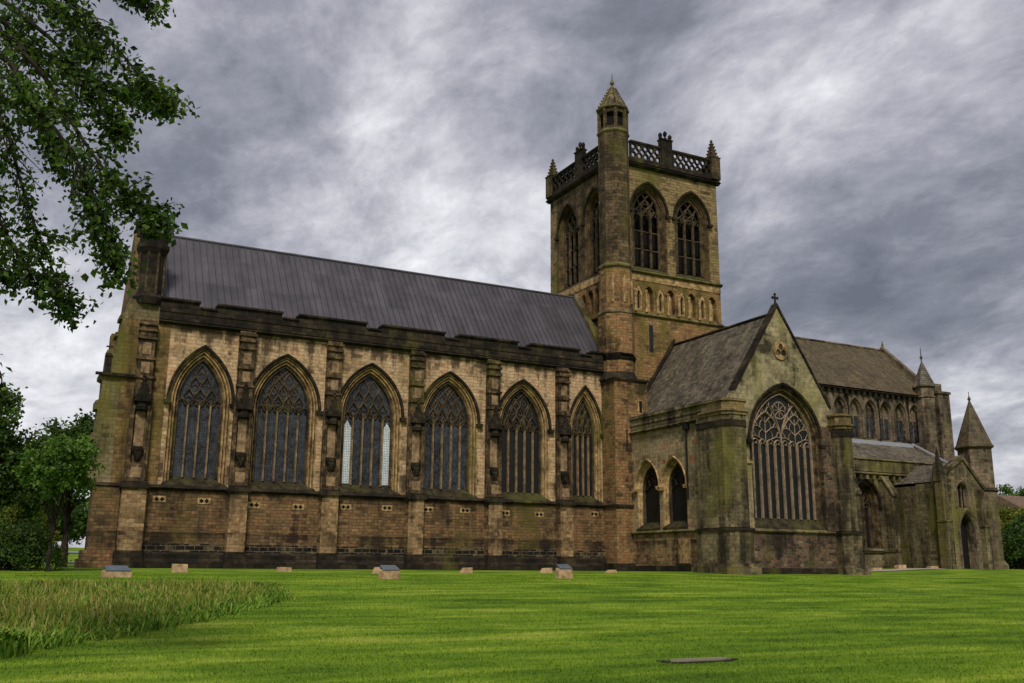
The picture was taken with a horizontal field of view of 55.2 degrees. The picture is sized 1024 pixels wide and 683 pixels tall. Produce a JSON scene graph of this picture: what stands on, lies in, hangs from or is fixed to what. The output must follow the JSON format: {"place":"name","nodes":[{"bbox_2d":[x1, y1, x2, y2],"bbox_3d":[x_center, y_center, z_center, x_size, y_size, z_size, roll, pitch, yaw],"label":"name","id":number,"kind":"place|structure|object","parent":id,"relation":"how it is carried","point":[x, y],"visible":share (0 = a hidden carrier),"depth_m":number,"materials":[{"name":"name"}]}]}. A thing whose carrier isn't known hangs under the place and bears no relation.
{"place":"outdoors","nodes":[
{"label":"outdoors","id":0,"kind":"place"},
{"bbox_2d":[0,575,295,653],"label":"wild grass","id":1,"kind":"structure","parent":0,"point":[71,611],"depth_m":19.14,"materials":[{"name":"green plant"}]},
{"bbox_2d":[0,548,1023,682],"bbox_3d":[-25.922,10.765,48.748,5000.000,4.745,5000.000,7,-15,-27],"label":"ground","id":2,"kind":"structure","parent":0,"point":[1017,575],"depth_m":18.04,"materials":[{"name":"green plant"}]},
{"bbox_2d":[0,625,48,657],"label":"grass clump","id":3,"kind":"object","parent":2,"relation":"on","point":[13,644],"visible":0.83,"depth_m":12.52,"materials":[{"name":"green plant"}]},
{"bbox_2d":[0,385,65,532],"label":"broadleaf tree","id":4,"kind":"object","parent":2,"relation":"on","point":[11,448],"visible":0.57,"depth_m":43.94,"materials":[{"name":"green plant"}]},
{"bbox_2d":[0,498,65,566],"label":"garden shrub","id":5,"kind":"object","parent":2,"relation":"on","point":[11,510],"visible":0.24,"depth_m":54.89,"materials":[{"name":"green plant"}]},
{"bbox_2d":[0,517,71,570],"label":"evergreen shrub","id":6,"kind":"object","parent":2,"relation":"on","point":[22,544],"visible":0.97,"depth_m":39.56,"materials":[{"name":"green plant"}]},
{"bbox_2d":[0,489,74,541],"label":"background tree","id":7,"kind":"object","parent":2,"relation":"on","point":[60,512],"visible":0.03,"depth_m":71.68,"materials":[{"name":"green plant"}]},
{"bbox_2d":[5,491,89,544],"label":"background tree","id":8,"kind":"object","parent":2,"relation":"on","point":[78,523],"visible":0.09,"depth_m":139.25,"materials":[{"name":"green plant"}]},
{"bbox_2d":[11,431,106,571],"bbox_3d":[-18.330,6.491,39.191,3.173,5.896,3.586,-2,-13,12],"label":"tree","id":9,"kind":"object","parent":2,"relation":"on","point":[58,464],"visible":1,"depth_m":38.90,"materials":[{"name":"green plant"}]},
{"bbox_2d":[35,408,94,566],"bbox_3d":[-27.223,8.946,60.257,6.605,10.283,6.557,-1,-13,5],"label":"broadleaf tree","id":10,"kind":"object","parent":2,"relation":"on","point":[85,425],"visible":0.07,"depth_m":60.26,"materials":[{"name":"green plant"}]},
{"bbox_2d":[63,493,89,544],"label":"background tree","id":11,"kind":"object","parent":2,"relation":"on","point":[82,504],"visible":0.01,"depth_m":150.02,"materials":[{"name":"green plant"}]},
{"bbox_2d":[0,0,200,425],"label":"overhanging tree","id":12,"kind":"object","parent":2,"relation":"on","point":[161,102],"visible":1,"depth_m":11.55,"materials":[{"name":"green plant"}]},
{"bbox_2d":[101,565,131,577],"bbox_3d":[-14.192,8.277,35.190,1.000,0.460,0.370,12,-17,-40],"label":"memorial stone","id":13,"kind":"object","parent":2,"relation":"on","point":[112,571],"visible":0.88,"depth_m":35.09,"materials":[{"name":"stone"}]},
{"bbox_2d":[171,564,187,572],"bbox_3d":[-13.887,9.489,40.939,0.620,0.392,0.350,7,-15,-27],"label":"memorial stone","id":14,"kind":"object","parent":2,"relation":"on","point":[179,568],"visible":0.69,"depth_m":40.80,"materials":[{"name":"stone"}]},
{"bbox_2d":[245,581,278,587],"bbox_3d":[-7.107,7.014,28.021,1.339,0.355,1.076,-2,-13,9],"label":"grass clump","id":15,"kind":"object","parent":2,"relation":"on","point":[272,584],"visible":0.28,"depth_m":27.98,"materials":[{"name":"green plant"}]},
{"bbox_2d":[277,567,291,571],"bbox_3d":[-10.302,10.322,44.293,0.600,0.247,0.350,7,-15,-27],"label":"memorial stone","id":16,"kind":"object","parent":2,"relation":"on","point":[284,569],"visible":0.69,"depth_m":44.15,"materials":[{"name":"stone"}]},
{"bbox_2d":[371,567,379,573],"bbox_3d":[-6.088,10.431,44.617,0.620,0.340,0.350,10,-16,-34],"label":"memorial stone","id":17,"kind":"object","parent":2,"relation":"on","point":[375,570],"visible":0.31,"depth_m":44.44,"materials":[{"name":"stone"}]},
{"bbox_2d":[378,565,399,578],"bbox_3d":[-4.879,9.192,38.998,0.820,0.580,0.370,9,-15,-32],"label":"memorial stone","id":18,"kind":"object","parent":2,"relation":"on","point":[389,571],"visible":0.88,"depth_m":38.88,"materials":[{"name":"stone"}]},
{"bbox_2d":[459,568,472,572],"bbox_3d":[-2.274,11.209,47.935,0.620,0.300,0.350,7,-15,-27],"label":"memorial stone","id":19,"kind":"object","parent":2,"relation":"on","point":[466,570],"visible":0.69,"depth_m":47.82,"materials":[{"name":"stone"}]},
{"bbox_2d":[74,79,1008,574],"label":"abbey church","id":20,"kind":"structure","parent":2,"relation":"on","point":[620,397],"depth_m":61.67,"materials":[{"name":"stone"}]},
{"bbox_2d":[161,345,234,486],"bbox_3d":[-17.553,4.147,55.005,4.000,8.078,0.680,7,-15,-27],"label":"window","id":21,"kind":"structure","parent":20,"relation":"in","point":[200,396],"depth_m":55.15,"materials":[{"name":"glass"}]},
{"bbox_2d":[248,354,322,490],"bbox_3d":[-13.344,4.679,57.142,4.600,8.065,0.680,7,-15,-27],"label":"window","id":22,"kind":"structure","parent":20,"relation":"in","point":[285,395],"depth_m":57.36,"materials":[{"name":"glass"}]},
{"bbox_2d":[338,363,406,494],"bbox_3d":[-8.692,5.260,59.504,4.660,8.064,0.680,7,-15,-27],"label":"window","id":23,"kind":"structure","parent":20,"relation":"in","point":[371,403],"depth_m":59.76,"materials":[{"name":"glass"}]},
{"bbox_2d":[423,371,482,497],"bbox_3d":[-4.040,5.841,61.868,4.600,8.065,0.680,7,-15,-27],"label":"window","id":24,"kind":"structure","parent":20,"relation":"in","point":[452,414],"depth_m":62.15,"materials":[{"name":"glass"}]},
{"bbox_2d":[500,379,553,500],"bbox_3d":[0.656,6.427,64.253,4.520,8.066,0.680,7,-15,-27],"label":"window","id":25,"kind":"structure","parent":20,"relation":"in","point":[524,414],"depth_m":64.55,"materials":[{"name":"glass"}]},
{"bbox_2d":[554,203,579,292],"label":"belfry window","id":26,"kind":"structure","parent":20,"relation":"in","point":[562,232],"depth_m":77.63,"materials":[{"name":"stone"}]},
{"bbox_2d":[569,385,603,503],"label":"window","id":27,"kind":"structure","parent":20,"relation":"in","point":[586,421],"depth_m":66.63,"materials":[{"name":"glass"}]},
{"bbox_2d":[580,187,599,280],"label":"belfry window","id":28,"kind":"structure","parent":20,"relation":"in","point":[588,217],"depth_m":74.50,"materials":[{"name":"stone"}]},
{"bbox_2d":[632,458,660,530],"bbox_3d":[8.972,9.964,63.898,0.680,4.666,3.048,7,-15,-27],"label":"lancet window","id":29,"kind":"structure","parent":20,"relation":"in","point":[646,483],"depth_m":64.44,"materials":[{"name":"stone"}]},
{"bbox_2d":[630,181,670,274],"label":"belfry window","id":30,"kind":"structure","parent":20,"relation":"in","point":[662,213],"depth_m":72.97,"materials":[{"name":"stone"}]},
{"bbox_2d":[647,322,655,354],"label":"slit window","id":31,"kind":"structure","parent":20,"relation":"in","point":[650,326],"depth_m":70.48,"materials":[{"name":"beige glass"}]},
{"bbox_2d":[657,455,687,529],"bbox_3d":[10.289,9.443,61.434,0.680,4.584,3.010,7,-15,-27],"label":"lancet window","id":32,"kind":"structure","parent":20,"relation":"in","point":[673,484],"depth_m":61.96,"materials":[{"name":"glass"}]},
{"bbox_2d":[671,191,712,281],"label":"belfry window","id":33,"kind":"structure","parent":20,"relation":"in","point":[699,208],"depth_m":74.75,"materials":[{"name":"stone"}]},
{"bbox_2d":[773,342,787,359],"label":"rose window","id":34,"kind":"structure","parent":20,"relation":"in","point":[780,350],"depth_m":61.44,"materials":[{"name":"stone"}]},
{"bbox_2d":[746,382,825,529],"bbox_3d":[16.733,7.007,60.122,6.320,9.084,0.710,7,-15,-27],"label":"great window","id":35,"kind":"structure","parent":20,"relation":"in","point":[784,430],"depth_m":60.39,"materials":[{"name":"glass"}]},
{"bbox_2d":[824,393,832,412],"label":"clerestory window","id":36,"kind":"structure","parent":20,"relation":"in","point":[827,397],"depth_m":77.35,"materials":[{"name":"stone"}]},
{"bbox_2d":[832,394,847,413],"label":"clerestory window","id":37,"kind":"structure","parent":20,"relation":"in","point":[838,401],"depth_m":78.13,"materials":[{"name":"stone"}]},
{"bbox_2d":[849,396,864,437],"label":"clerestory window","id":38,"kind":"structure","parent":20,"relation":"in","point":[857,419],"depth_m":78.78,"materials":[{"name":"stone"}]},
{"bbox_2d":[857,477,884,552],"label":"aisle window","id":39,"kind":"structure","parent":20,"relation":"in","point":[871,502],"depth_m":72.27,"materials":[{"name":"stone"}]},
{"bbox_2d":[863,398,879,438],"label":"clerestory window","id":40,"kind":"structure","parent":20,"relation":"in","point":[871,419],"depth_m":79.49,"materials":[{"name":"stone"}]},
{"bbox_2d":[879,399,895,440],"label":"clerestory window","id":41,"kind":"structure","parent":20,"relation":"in","point":[887,420],"depth_m":80.29,"materials":[{"name":"stone"}]},
{"bbox_2d":[893,401,909,441],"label":"clerestory window","id":42,"kind":"structure","parent":20,"relation":"in","point":[901,424],"depth_m":81.02,"materials":[{"name":"stone"}]},
{"bbox_2d":[896,484,912,487],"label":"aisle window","id":43,"kind":"structure","parent":20,"relation":"in","point":[901,485],"depth_m":74.12,"materials":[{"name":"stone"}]},
{"bbox_2d":[909,403,918,442],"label":"clerestory window","id":44,"kind":"structure","parent":20,"relation":"in","point":[913,407],"depth_m":81.86,"materials":[{"name":"stone"}]},
{"bbox_2d":[539,568,552,572],"bbox_3d":[1.720,11.832,50.572,0.660,0.300,0.350,7,-15,-27],"label":"memorial stone","id":45,"kind":"object","parent":2,"relation":"on","point":[545,570],"visible":0.69,"depth_m":50.45,"materials":[{"name":"stone"}]},
{"bbox_2d":[555,564,572,577],"bbox_3d":[2.314,10.231,43.546,0.720,0.660,0.370,7,-15,-27],"label":"memorial stone","id":46,"kind":"object","parent":2,"relation":"on","point":[563,570],"visible":0.88,"depth_m":43.43,"materials":[{"name":"stone"}]},
{"bbox_2d":[605,570,616,572],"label":"memorial stone","id":47,"kind":"object","parent":2,"relation":"on","point":[611,571],"visible":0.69,"depth_m":53.12,"materials":[{"name":"stone"}]},
{"bbox_2d":[657,657,737,663],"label":"ground slab","id":48,"kind":"structure","parent":2,"relation":"on","point":[700,660],"depth_m":13.49,"materials":[{"name":"stone"}]},
{"bbox_2d":[871,568,942,570],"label":"gravel path","id":49,"kind":"structure","parent":2,"relation":"on","point":[905,569],"depth_m":65.99,"materials":[{"name":"grey gravel"}]},
{"bbox_2d":[894,565,905,568],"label":"stone block","id":50,"kind":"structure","parent":49,"relation":"on","point":[899,566],"depth_m":67.14,"materials":[{"name":"beige stone"}]},
{"bbox_2d":[996,483,1023,495],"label":"background tree","id":51,"kind":"object","parent":2,"relation":"on","point":[1004,490],"visible":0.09,"depth_m":200.53,"materials":[{"name":"green plant"}]},
{"bbox_2d":[998,495,1023,564],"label":"house","id":52,"kind":"structure","parent":2,"relation":"on","point":[1013,501],"depth_m":151.01,"materials":[{"name":"brown"}]},
{"bbox_2d":[999,504,1023,568],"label":"hedge tree","id":53,"kind":"object","parent":2,"relation":"on","point":[1006,515],"visible":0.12,"depth_m":86.30,"materials":[{"name":"green plant"}]},
{"bbox_2d":[1001,521,1023,568],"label":"evergreen shrub","id":54,"kind":"object","parent":2,"relation":"on","point":[1013,543],"visible":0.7,"depth_m":73.09,"materials":[{"name":"green plant"}]},
{"bbox_2d":[1001,509,1023,567],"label":"hedge tree","id":55,"kind":"object","parent":2,"relation":"on","point":[1017,520],"visible":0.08,"depth_m":83.07,"materials":[{"name":"green plant"}]},
{"bbox_2d":[0,0,1023,547],"label":"sky","id":56,"kind":"structure","parent":0,"point":[871,152],"materials":[{"name":"grey"}]}
]}

